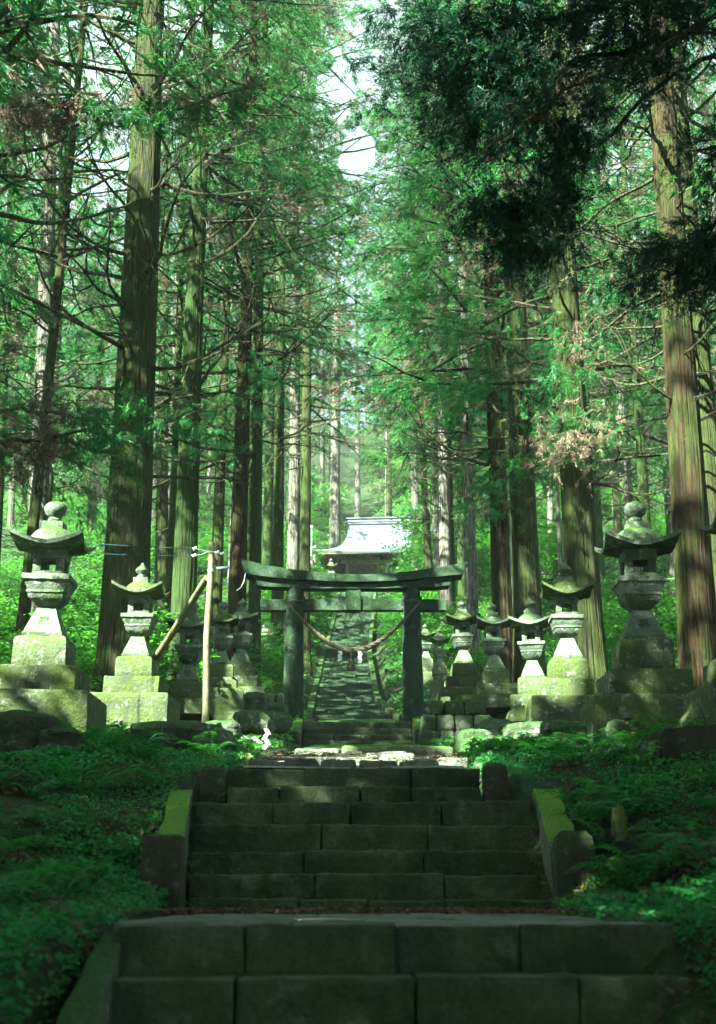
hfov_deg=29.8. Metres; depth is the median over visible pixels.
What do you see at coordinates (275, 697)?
dry stone wall
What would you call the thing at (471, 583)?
cedar tree
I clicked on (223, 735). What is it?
mossy rock
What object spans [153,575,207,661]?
wooden brace
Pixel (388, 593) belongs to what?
leafy shrub
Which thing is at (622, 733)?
fern
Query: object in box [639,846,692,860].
fern
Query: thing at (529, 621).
stone lantern
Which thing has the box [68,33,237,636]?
cedar tree
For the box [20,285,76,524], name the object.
cedar tree
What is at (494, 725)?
mossy rock
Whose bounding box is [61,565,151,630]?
leafy shrub
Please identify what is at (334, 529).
cedar tree
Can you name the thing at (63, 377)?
cedar tree
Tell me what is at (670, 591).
leafy shrub
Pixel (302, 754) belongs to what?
flagstone
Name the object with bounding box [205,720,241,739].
mossy rock
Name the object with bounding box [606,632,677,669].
leafy shrub
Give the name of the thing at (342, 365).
cedar tree
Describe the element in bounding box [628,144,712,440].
cedar tree
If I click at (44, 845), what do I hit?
fern
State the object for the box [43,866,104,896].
fern
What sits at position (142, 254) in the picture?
cedar tree
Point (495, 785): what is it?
stone post
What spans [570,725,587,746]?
mossy rock
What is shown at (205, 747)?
fern
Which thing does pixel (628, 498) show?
cedar tree
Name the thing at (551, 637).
leafy shrub
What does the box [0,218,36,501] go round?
cedar tree
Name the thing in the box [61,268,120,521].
cedar tree
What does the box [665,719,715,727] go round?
fern
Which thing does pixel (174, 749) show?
fern
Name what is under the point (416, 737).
stone post
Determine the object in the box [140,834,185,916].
stone post
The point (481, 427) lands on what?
cedar tree
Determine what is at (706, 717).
fern
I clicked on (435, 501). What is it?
cedar tree
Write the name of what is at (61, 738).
mossy rock
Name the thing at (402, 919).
path
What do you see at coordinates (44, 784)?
fern
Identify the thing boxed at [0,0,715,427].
sky
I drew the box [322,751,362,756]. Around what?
flagstone
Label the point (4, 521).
leafy shrub
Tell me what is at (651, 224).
cedar tree
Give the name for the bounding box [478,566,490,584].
leafy shrub
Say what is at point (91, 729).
fern
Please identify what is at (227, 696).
stone lantern
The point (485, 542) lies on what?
leafy shrub
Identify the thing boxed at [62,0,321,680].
cedar tree
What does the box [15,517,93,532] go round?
leafy shrub
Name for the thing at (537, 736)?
fern
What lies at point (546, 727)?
mossy rock
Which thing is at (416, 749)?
block step
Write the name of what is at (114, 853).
fern
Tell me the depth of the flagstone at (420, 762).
10.62 m
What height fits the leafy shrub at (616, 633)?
3.007 m
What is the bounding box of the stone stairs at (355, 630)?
[325,592,376,652]
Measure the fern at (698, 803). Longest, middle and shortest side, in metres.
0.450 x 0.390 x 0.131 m
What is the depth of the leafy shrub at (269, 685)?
39.76 m
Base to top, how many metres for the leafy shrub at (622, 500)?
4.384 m
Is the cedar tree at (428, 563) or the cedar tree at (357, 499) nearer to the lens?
the cedar tree at (428, 563)
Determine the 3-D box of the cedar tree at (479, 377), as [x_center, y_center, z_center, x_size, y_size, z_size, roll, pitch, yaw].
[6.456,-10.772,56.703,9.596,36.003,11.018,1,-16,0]
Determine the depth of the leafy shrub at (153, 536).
79.22 m
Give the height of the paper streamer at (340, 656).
0.244 m
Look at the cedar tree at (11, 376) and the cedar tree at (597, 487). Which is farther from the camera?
the cedar tree at (11, 376)
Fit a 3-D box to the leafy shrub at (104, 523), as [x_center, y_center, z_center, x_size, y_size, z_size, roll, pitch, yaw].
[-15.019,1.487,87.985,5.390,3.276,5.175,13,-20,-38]
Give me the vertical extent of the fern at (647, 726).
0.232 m
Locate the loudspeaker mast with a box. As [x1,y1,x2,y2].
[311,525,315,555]
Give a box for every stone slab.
[455,694,510,713]
[506,706,525,722]
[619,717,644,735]
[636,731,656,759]
[655,725,715,764]
[678,709,692,726]
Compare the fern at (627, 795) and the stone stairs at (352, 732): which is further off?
the stone stairs at (352, 732)
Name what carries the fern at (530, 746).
on the forest ground at (522, 788)
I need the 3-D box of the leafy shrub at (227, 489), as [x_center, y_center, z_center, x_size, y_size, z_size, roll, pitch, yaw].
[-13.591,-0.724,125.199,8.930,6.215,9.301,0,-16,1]
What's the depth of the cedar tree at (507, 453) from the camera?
78.17 m
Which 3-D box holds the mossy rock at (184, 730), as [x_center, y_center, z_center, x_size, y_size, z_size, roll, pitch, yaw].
[-1.998,2.414,14.384,0.894,0.340,0.659,0,-16,0]
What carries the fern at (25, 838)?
on the forest ground at (522, 788)
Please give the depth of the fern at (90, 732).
13.45 m
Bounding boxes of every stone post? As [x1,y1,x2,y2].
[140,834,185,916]
[200,767,225,802]
[289,731,299,743]
[415,729,419,744]
[481,763,509,801]
[552,830,595,905]
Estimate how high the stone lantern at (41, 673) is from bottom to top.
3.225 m
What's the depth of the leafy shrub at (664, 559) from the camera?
75.65 m
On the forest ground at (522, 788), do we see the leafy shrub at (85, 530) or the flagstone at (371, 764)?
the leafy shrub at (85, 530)
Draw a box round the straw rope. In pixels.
[286,599,420,653]
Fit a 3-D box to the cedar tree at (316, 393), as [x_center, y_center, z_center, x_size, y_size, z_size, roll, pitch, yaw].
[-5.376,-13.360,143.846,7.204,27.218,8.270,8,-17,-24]
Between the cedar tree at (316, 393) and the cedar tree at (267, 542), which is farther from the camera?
the cedar tree at (316, 393)
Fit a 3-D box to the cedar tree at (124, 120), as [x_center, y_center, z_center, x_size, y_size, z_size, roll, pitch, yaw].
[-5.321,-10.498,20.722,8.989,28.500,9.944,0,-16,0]
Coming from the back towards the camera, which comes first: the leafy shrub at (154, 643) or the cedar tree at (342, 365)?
the cedar tree at (342, 365)
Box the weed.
[186,860,200,868]
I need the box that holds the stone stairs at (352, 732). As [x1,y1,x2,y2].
[292,718,419,747]
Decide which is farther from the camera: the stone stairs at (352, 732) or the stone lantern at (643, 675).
the stone stairs at (352, 732)
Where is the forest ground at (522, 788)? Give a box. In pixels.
[0,388,715,1023]
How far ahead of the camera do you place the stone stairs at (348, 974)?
5.02 m
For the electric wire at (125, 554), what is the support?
attached to the wooden pole
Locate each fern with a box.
[0,750,32,769]
[0,761,48,789]
[0,772,64,796]
[0,803,61,839]
[0,815,25,825]
[0,829,51,851]
[0,836,38,867]
[0,862,89,905]
[0,864,80,908]
[0,871,37,887]
[0,882,59,904]
[1,872,95,904]
[4,895,58,906]
[9,808,53,825]
[15,806,59,822]
[19,805,82,835]
[21,839,64,853]
[28,771,72,789]
[41,726,103,737]
[43,800,141,837]
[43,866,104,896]
[53,854,117,877]
[58,875,116,894]
[59,719,116,737]
[63,769,126,794]
[68,723,104,737]
[74,724,89,738]
[76,743,114,752]
[77,835,142,862]
[81,730,132,746]
[85,764,143,787]
[93,722,161,744]
[100,731,152,744]
[105,719,140,733]
[107,733,170,745]
[113,729,157,740]
[115,728,180,758]
[119,745,162,759]
[163,744,198,751]
[174,731,234,753]
[236,740,252,746]
[488,733,551,751]
[509,733,589,756]
[516,741,559,753]
[517,732,561,747]
[522,739,557,754]
[530,732,583,749]
[534,750,587,764]
[537,785,637,823]
[538,730,584,747]
[546,723,573,738]
[551,812,662,848]
[552,726,629,752]
[564,840,697,891]
[571,788,662,821]
[572,728,606,741]
[575,775,673,802]
[580,730,651,753]
[588,843,702,879]
[590,741,631,757]
[591,849,654,875]
[595,853,611,869]
[598,854,695,885]
[599,852,651,865]
[601,727,650,741]
[606,787,663,813]
[609,713,675,741]
[609,740,659,765]
[618,717,710,739]
[627,823,676,851]
[628,720,698,731]
[632,826,715,854]
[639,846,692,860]
[642,875,715,903]
[653,831,715,863]
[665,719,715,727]
[668,812,709,830]
[672,790,715,811]
[676,720,712,725]
[680,707,715,725]
[680,814,715,839]
[696,887,715,899]
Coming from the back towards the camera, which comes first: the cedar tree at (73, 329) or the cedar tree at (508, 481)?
the cedar tree at (73, 329)
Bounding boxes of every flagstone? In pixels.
[248,758,283,769]
[255,756,286,760]
[279,753,316,756]
[284,758,318,770]
[296,757,329,759]
[320,759,356,767]
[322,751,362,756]
[359,760,397,767]
[366,751,405,756]
[379,753,414,760]
[399,758,438,769]
[415,754,445,758]
[437,757,467,768]
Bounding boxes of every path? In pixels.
[112,913,644,973]
[226,754,481,802]
[286,742,401,754]
[317,719,393,722]
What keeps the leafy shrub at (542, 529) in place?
on the forest ground at (522, 788)
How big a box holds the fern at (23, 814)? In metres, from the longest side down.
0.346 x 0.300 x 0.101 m
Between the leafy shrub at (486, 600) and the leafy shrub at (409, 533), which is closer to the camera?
the leafy shrub at (486, 600)
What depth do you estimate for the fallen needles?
7.26 m
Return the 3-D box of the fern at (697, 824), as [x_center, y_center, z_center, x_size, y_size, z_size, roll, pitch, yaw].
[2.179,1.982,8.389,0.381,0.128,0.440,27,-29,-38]
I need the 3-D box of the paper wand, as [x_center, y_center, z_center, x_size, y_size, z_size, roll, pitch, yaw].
[-1.219,3.059,17.837,0.121,0.480,0.057,0,-16,0]
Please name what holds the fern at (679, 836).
on the forest ground at (522, 788)
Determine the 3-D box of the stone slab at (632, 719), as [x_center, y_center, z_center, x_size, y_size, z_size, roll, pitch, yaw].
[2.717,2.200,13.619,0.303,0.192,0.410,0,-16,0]
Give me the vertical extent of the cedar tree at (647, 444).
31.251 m
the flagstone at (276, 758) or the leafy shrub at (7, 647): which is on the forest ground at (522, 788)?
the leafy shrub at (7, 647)
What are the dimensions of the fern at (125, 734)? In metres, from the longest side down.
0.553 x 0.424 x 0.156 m
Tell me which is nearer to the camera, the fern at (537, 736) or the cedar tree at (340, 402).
the fern at (537, 736)
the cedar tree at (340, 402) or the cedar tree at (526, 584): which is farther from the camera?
the cedar tree at (340, 402)
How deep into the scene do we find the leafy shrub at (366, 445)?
167.24 m
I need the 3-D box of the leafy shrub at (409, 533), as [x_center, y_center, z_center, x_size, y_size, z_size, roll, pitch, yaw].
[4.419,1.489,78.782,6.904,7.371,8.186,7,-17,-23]
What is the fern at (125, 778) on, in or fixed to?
on the forest ground at (522, 788)
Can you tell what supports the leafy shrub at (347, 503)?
on the forest ground at (522, 788)
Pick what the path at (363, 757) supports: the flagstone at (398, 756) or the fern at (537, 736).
the flagstone at (398, 756)
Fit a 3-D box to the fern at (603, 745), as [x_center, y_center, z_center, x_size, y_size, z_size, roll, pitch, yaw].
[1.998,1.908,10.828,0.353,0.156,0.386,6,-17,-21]
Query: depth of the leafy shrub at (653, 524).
93.88 m
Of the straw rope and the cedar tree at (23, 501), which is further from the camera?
the cedar tree at (23, 501)
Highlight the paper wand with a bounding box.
[262,724,269,753]
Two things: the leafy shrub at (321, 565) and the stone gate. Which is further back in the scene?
the leafy shrub at (321, 565)
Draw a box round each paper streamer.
[338,651,342,660]
[357,652,362,662]
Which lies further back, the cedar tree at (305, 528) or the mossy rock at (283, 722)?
the cedar tree at (305, 528)
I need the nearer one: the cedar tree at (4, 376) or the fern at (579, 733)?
the fern at (579, 733)
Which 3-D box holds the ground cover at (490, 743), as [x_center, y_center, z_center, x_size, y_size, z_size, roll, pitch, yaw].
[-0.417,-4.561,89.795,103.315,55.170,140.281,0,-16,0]
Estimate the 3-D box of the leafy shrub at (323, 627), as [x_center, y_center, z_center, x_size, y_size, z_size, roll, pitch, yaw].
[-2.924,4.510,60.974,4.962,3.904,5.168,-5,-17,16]
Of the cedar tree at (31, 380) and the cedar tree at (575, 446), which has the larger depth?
the cedar tree at (31, 380)
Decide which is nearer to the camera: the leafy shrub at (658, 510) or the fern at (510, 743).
the fern at (510, 743)
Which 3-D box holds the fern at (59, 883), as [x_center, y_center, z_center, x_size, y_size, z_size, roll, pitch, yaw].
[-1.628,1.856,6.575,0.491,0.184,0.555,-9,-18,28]
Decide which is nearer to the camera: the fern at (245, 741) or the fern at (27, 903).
the fern at (27, 903)
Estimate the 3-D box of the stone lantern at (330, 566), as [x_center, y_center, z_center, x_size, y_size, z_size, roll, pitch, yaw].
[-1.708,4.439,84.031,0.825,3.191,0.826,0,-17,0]
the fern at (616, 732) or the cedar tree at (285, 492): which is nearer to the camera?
the fern at (616, 732)
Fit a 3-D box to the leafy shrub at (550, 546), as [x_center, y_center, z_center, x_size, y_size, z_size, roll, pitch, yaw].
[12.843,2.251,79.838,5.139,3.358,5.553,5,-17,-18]
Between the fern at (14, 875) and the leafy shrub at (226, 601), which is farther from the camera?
the leafy shrub at (226, 601)
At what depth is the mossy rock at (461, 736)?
17.18 m
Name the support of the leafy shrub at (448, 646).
on the forest ground at (522, 788)
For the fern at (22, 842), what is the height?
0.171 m
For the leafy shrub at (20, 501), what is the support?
on the forest ground at (522, 788)
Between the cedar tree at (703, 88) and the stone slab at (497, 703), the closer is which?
the stone slab at (497, 703)
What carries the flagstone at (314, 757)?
on the path at (363, 757)
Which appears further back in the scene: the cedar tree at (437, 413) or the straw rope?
the cedar tree at (437, 413)
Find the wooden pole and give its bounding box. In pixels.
[192,542,228,721]
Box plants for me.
[0,728,715,1023]
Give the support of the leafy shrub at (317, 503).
on the forest ground at (522, 788)
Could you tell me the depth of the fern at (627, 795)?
9.14 m
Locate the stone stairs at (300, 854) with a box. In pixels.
[158,767,574,915]
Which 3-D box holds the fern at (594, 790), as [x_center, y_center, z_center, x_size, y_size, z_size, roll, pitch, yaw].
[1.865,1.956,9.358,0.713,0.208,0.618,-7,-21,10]
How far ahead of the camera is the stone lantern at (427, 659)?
47.31 m
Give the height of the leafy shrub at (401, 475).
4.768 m
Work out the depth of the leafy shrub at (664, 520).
88.39 m
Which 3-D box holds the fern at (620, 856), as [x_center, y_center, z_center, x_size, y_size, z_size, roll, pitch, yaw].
[1.621,2.008,7.658,0.635,0.185,0.550,9,-24,4]
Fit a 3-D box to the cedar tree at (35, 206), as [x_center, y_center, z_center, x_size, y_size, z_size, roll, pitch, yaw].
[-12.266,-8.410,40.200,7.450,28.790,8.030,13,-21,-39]
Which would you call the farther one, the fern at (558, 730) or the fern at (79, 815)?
the fern at (558, 730)
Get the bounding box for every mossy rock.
[0,709,61,752]
[38,727,83,749]
[130,721,213,751]
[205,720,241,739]
[206,728,236,752]
[233,710,274,734]
[244,691,269,710]
[267,702,287,712]
[270,710,292,733]
[454,729,494,753]
[479,718,514,740]
[502,721,541,738]
[539,720,579,737]
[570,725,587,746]
[605,719,630,743]
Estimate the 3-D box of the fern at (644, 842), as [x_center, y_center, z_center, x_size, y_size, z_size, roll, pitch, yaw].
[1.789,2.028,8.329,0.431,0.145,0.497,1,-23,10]
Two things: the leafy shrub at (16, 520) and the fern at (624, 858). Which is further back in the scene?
the leafy shrub at (16, 520)
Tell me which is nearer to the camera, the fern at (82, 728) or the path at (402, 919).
the path at (402, 919)
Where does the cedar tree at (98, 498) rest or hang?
on the forest ground at (522, 788)
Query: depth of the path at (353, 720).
34.33 m
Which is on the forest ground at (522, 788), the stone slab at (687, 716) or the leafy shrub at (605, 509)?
the leafy shrub at (605, 509)
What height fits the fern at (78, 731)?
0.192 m
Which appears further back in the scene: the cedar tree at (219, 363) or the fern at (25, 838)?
the cedar tree at (219, 363)
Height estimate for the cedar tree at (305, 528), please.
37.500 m
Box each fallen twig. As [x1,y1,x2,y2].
[76,857,98,883]
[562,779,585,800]
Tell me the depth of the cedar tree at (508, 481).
82.70 m
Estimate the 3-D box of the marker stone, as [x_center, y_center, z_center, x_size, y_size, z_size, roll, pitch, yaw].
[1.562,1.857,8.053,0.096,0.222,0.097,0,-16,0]
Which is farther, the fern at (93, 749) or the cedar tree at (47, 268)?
the cedar tree at (47, 268)
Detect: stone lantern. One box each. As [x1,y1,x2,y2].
[0,501,106,732]
[90,563,179,728]
[167,602,214,720]
[195,602,244,721]
[228,598,266,693]
[261,622,281,678]
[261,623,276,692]
[324,559,336,573]
[421,624,434,679]
[429,628,449,700]
[437,600,480,702]
[472,602,517,718]
[508,598,550,709]
[525,562,598,721]
[580,501,693,744]
[683,514,715,725]
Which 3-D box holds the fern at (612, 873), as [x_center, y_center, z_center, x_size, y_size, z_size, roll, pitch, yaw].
[1.504,2.005,7.472,0.717,0.209,0.621,-3,-24,-21]
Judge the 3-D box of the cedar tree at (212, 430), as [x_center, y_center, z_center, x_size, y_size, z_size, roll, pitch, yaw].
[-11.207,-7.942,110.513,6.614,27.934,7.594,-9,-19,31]
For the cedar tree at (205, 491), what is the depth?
99.75 m
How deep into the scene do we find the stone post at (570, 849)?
8.00 m
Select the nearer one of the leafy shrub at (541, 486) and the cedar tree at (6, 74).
the cedar tree at (6, 74)
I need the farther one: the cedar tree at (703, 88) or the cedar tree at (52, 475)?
the cedar tree at (52, 475)
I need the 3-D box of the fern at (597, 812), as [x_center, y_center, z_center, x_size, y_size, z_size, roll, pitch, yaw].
[1.599,2.025,9.140,0.617,0.208,0.712,-9,-28,22]
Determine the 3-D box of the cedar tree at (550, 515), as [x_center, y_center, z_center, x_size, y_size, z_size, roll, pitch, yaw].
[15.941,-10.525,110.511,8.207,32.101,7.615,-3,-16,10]
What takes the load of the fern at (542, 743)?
on the forest ground at (522, 788)
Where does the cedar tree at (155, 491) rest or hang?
on the forest ground at (522, 788)
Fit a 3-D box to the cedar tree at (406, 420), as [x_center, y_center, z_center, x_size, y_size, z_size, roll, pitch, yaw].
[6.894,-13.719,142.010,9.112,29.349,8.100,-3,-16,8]
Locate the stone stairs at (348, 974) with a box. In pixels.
[57,920,692,1023]
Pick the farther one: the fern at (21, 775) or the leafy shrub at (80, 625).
the leafy shrub at (80, 625)
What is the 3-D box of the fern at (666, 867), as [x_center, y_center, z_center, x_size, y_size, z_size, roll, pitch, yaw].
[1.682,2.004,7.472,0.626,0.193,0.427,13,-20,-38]
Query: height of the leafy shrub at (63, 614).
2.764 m
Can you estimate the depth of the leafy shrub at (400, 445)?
161.65 m
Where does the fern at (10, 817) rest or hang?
on the forest ground at (522, 788)
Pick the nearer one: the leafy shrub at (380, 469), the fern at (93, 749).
the fern at (93, 749)
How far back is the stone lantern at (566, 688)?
20.36 m
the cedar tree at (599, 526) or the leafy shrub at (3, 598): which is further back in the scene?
the cedar tree at (599, 526)
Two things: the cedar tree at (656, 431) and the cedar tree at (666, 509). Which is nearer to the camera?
the cedar tree at (666, 509)
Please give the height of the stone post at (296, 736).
0.651 m
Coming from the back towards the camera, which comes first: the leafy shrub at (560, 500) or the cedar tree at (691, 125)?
the leafy shrub at (560, 500)
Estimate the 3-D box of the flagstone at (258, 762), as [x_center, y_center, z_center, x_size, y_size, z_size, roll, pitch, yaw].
[-0.742,2.117,10.867,0.269,0.199,0.582,0,-16,0]
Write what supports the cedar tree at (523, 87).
on the forest ground at (522, 788)
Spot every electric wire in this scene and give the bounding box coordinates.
[0,534,192,548]
[0,544,191,555]
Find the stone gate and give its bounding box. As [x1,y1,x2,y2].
[240,559,467,721]
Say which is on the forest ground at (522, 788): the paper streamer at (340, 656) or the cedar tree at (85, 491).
the cedar tree at (85, 491)
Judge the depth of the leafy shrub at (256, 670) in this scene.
37.07 m
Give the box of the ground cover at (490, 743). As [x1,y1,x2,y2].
[1,433,669,752]
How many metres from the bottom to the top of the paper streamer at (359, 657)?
0.282 m
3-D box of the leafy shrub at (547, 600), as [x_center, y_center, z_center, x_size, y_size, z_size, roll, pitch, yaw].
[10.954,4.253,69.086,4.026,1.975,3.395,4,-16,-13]
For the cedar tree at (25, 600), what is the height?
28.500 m
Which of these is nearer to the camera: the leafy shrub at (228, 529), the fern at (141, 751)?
the fern at (141, 751)
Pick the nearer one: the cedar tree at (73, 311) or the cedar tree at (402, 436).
the cedar tree at (402, 436)
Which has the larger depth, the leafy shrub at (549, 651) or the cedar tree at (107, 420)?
the cedar tree at (107, 420)
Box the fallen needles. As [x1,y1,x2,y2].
[113,751,624,916]
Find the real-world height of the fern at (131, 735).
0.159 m
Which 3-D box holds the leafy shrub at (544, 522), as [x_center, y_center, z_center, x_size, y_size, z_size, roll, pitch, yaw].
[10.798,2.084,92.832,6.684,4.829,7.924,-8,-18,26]
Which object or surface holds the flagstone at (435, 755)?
on the path at (363, 757)
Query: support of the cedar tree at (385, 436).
on the forest ground at (522, 788)
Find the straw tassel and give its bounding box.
[346,659,355,669]
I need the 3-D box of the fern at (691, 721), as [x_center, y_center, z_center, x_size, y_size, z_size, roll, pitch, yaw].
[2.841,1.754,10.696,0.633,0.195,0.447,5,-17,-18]
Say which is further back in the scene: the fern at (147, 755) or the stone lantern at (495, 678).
the stone lantern at (495, 678)
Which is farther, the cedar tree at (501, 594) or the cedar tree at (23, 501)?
the cedar tree at (23, 501)
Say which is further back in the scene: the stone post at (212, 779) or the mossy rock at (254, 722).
the mossy rock at (254, 722)
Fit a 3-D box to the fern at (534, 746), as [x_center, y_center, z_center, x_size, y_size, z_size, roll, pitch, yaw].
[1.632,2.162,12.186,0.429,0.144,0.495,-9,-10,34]
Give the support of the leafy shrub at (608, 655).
on the forest ground at (522, 788)
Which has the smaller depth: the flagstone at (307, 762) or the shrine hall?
the flagstone at (307, 762)
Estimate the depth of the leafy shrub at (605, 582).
53.49 m
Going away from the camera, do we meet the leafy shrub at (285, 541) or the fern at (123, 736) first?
the fern at (123, 736)
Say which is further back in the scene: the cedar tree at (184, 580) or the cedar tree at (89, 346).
the cedar tree at (89, 346)
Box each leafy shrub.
[0,554,23,589]
[0,557,53,598]
[0,580,237,690]
[0,589,17,621]
[0,590,97,630]
[0,599,96,663]
[0,637,92,668]
[1,637,103,691]
[2,496,20,529]
[3,491,27,528]
[15,490,28,512]
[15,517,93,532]
[16,486,105,538]
[59,485,87,515]
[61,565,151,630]
[63,517,103,559]
[64,616,96,647]
[65,495,105,528]
[65,570,101,619]
[69,534,154,590]
[70,629,97,650]
[76,456,109,495]
[90,514,155,548]
[150,523,155,574]
[151,592,225,670]
[161,634,280,692]
[196,596,205,617]
[197,528,228,576]
[198,472,248,528]
[198,501,229,554]
[198,522,229,547]
[198,529,211,551]
[198,621,313,691]
[199,587,227,614]
[201,613,284,664]
[222,590,329,634]
[261,518,320,564]
[261,536,333,594]
[261,590,351,644]
[261,615,284,635]
[261,669,277,691]
[262,474,329,518]
[284,519,327,540]
[285,547,339,573]
[300,508,328,533]
[312,486,353,512]
[317,569,343,598]
[349,431,400,473]
[360,440,402,477]
[370,591,456,647]
[373,434,429,468]
[375,473,490,591]
[380,509,490,598]
[381,452,428,494]
[381,584,483,626]
[387,590,484,660]
[392,478,456,516]
[393,553,421,570]
[402,470,484,517]
[402,615,483,665]
[444,645,488,675]
[453,481,489,520]
[456,585,490,612]
[465,596,490,630]
[476,502,553,559]
[476,530,489,557]
[477,539,490,579]
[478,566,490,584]
[535,471,560,495]
[536,486,607,516]
[536,496,561,533]
[537,507,562,559]
[538,526,612,572]
[541,578,556,606]
[542,554,664,639]
[544,600,675,662]
[544,627,608,670]
[545,600,626,644]
[546,618,676,664]
[600,492,623,517]
[601,479,662,516]
[601,584,674,637]
[602,574,677,667]
[605,570,618,595]
[606,507,665,535]
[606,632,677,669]
[606,640,618,669]
[650,496,664,533]
[651,514,667,570]
[651,516,665,532]
[657,579,675,619]
[658,597,675,625]
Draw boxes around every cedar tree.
[0,0,105,486]
[0,0,105,562]
[0,0,172,336]
[0,0,205,616]
[0,0,220,635]
[0,0,280,533]
[0,0,365,691]
[0,2,45,209]
[0,2,50,353]
[0,29,38,490]
[0,29,155,570]
[0,42,31,447]
[0,42,119,546]
[0,135,63,434]
[0,154,36,432]
[0,184,38,490]
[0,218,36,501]
[2,193,39,527]
[4,200,39,468]
[5,145,113,500]
[5,276,82,481]
[8,282,65,529]
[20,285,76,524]
[37,0,354,694]
[55,216,121,544]
[59,254,120,513]
[60,192,123,545]
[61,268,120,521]
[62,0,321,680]
[62,225,109,475]
[62,252,93,468]
[63,246,79,379]
[64,281,119,454]
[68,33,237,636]
[71,264,115,440]
[83,0,359,656]
[91,0,263,519]
[91,131,236,527]
[93,0,385,661]
[107,206,184,538]
[155,238,250,489]
[156,259,206,487]
[157,0,368,686]
[157,178,254,559]
[160,0,434,676]
[168,1,410,640]
[170,293,215,510]
[199,257,233,518]
[199,270,238,518]
[199,295,233,540]
[201,142,302,599]
[202,77,344,620]
[208,289,311,527]
[232,0,374,661]
[233,218,321,495]
[262,342,324,528]
[264,269,330,536]
[286,282,331,450]
[290,0,613,673]
[292,0,652,682]
[300,178,378,548]
[300,218,367,516]
[310,0,715,349]
[312,255,370,483]
[312,272,329,442]
[312,283,360,432]
[316,246,396,517]
[323,68,506,593]
[335,0,632,611]
[335,0,662,683]
[340,97,547,505]
[342,122,553,656]
[342,255,427,516]
[345,253,408,505]
[351,174,485,597]
[357,142,487,592]
[358,0,715,678]
[358,233,404,465]
[360,265,406,420]
[363,267,382,442]
[387,237,486,495]
[393,328,428,454]
[397,1,627,606]
[402,232,510,631]
[411,172,608,527]
[427,432,488,507]
[432,0,715,689]
[450,283,548,507]
[452,173,559,542]
[458,306,487,530]
[468,242,617,611]
[469,1,667,520]
[477,310,534,546]
[483,0,715,593]
[507,5,715,618]
[508,268,661,511]
[527,50,663,601]
[533,173,653,506]
[535,327,560,544]
[539,47,670,572]
[591,123,715,599]
[592,172,646,512]
[598,162,657,563]
[600,302,659,496]
[601,174,657,479]
[603,10,715,485]
[606,130,669,586]
[620,45,715,520]
[622,10,715,480]
[623,66,715,488]
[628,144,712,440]
[650,61,715,478]
[666,76,715,336]
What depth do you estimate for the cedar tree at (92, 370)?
129.22 m
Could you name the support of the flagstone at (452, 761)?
on the path at (363, 757)
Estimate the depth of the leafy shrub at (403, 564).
81.68 m
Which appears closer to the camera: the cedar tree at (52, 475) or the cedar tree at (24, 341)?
the cedar tree at (52, 475)
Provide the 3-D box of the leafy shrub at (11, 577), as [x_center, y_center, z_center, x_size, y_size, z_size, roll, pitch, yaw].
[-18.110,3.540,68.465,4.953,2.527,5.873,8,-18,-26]
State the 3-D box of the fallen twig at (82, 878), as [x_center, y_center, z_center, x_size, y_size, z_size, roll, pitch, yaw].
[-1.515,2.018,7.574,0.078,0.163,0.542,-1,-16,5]
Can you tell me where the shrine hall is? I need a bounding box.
[316,516,432,573]
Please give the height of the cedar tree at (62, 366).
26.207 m
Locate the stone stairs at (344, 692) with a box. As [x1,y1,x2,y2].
[305,648,398,721]
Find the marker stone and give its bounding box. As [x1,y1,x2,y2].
[611,803,627,840]
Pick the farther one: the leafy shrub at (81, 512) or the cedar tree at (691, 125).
the leafy shrub at (81, 512)
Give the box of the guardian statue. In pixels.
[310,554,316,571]
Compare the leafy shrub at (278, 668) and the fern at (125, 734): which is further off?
the leafy shrub at (278, 668)
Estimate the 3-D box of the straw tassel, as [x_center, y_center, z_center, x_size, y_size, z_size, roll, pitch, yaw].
[-0.162,3.407,30.871,0.222,0.411,0.226,0,-16,0]
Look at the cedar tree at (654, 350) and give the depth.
93.93 m
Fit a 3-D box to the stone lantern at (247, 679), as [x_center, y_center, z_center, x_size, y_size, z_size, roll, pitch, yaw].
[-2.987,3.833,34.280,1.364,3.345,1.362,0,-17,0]
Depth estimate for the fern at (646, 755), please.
10.35 m
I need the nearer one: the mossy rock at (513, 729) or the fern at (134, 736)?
the fern at (134, 736)
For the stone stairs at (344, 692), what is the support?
on the forest ground at (522, 788)
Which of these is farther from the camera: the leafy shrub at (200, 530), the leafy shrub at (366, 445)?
the leafy shrub at (366, 445)
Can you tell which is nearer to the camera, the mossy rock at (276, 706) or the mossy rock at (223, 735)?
the mossy rock at (223, 735)
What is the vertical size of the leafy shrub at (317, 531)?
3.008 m
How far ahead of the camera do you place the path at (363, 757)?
10.43 m
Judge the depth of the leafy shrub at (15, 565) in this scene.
70.89 m
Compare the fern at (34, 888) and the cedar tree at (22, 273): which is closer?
the fern at (34, 888)
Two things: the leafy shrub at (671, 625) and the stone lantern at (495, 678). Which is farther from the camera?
the leafy shrub at (671, 625)
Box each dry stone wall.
[267,693,282,702]
[418,699,491,745]
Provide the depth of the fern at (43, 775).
9.94 m
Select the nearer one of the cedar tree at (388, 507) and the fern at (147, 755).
the fern at (147, 755)
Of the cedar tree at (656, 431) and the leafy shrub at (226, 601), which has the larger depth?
the cedar tree at (656, 431)
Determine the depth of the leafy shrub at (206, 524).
111.55 m
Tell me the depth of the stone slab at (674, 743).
10.31 m
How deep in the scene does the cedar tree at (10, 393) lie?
83.06 m
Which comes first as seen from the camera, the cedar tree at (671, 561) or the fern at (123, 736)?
the fern at (123, 736)
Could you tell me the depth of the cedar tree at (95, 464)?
94.20 m
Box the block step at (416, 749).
[295,745,453,757]

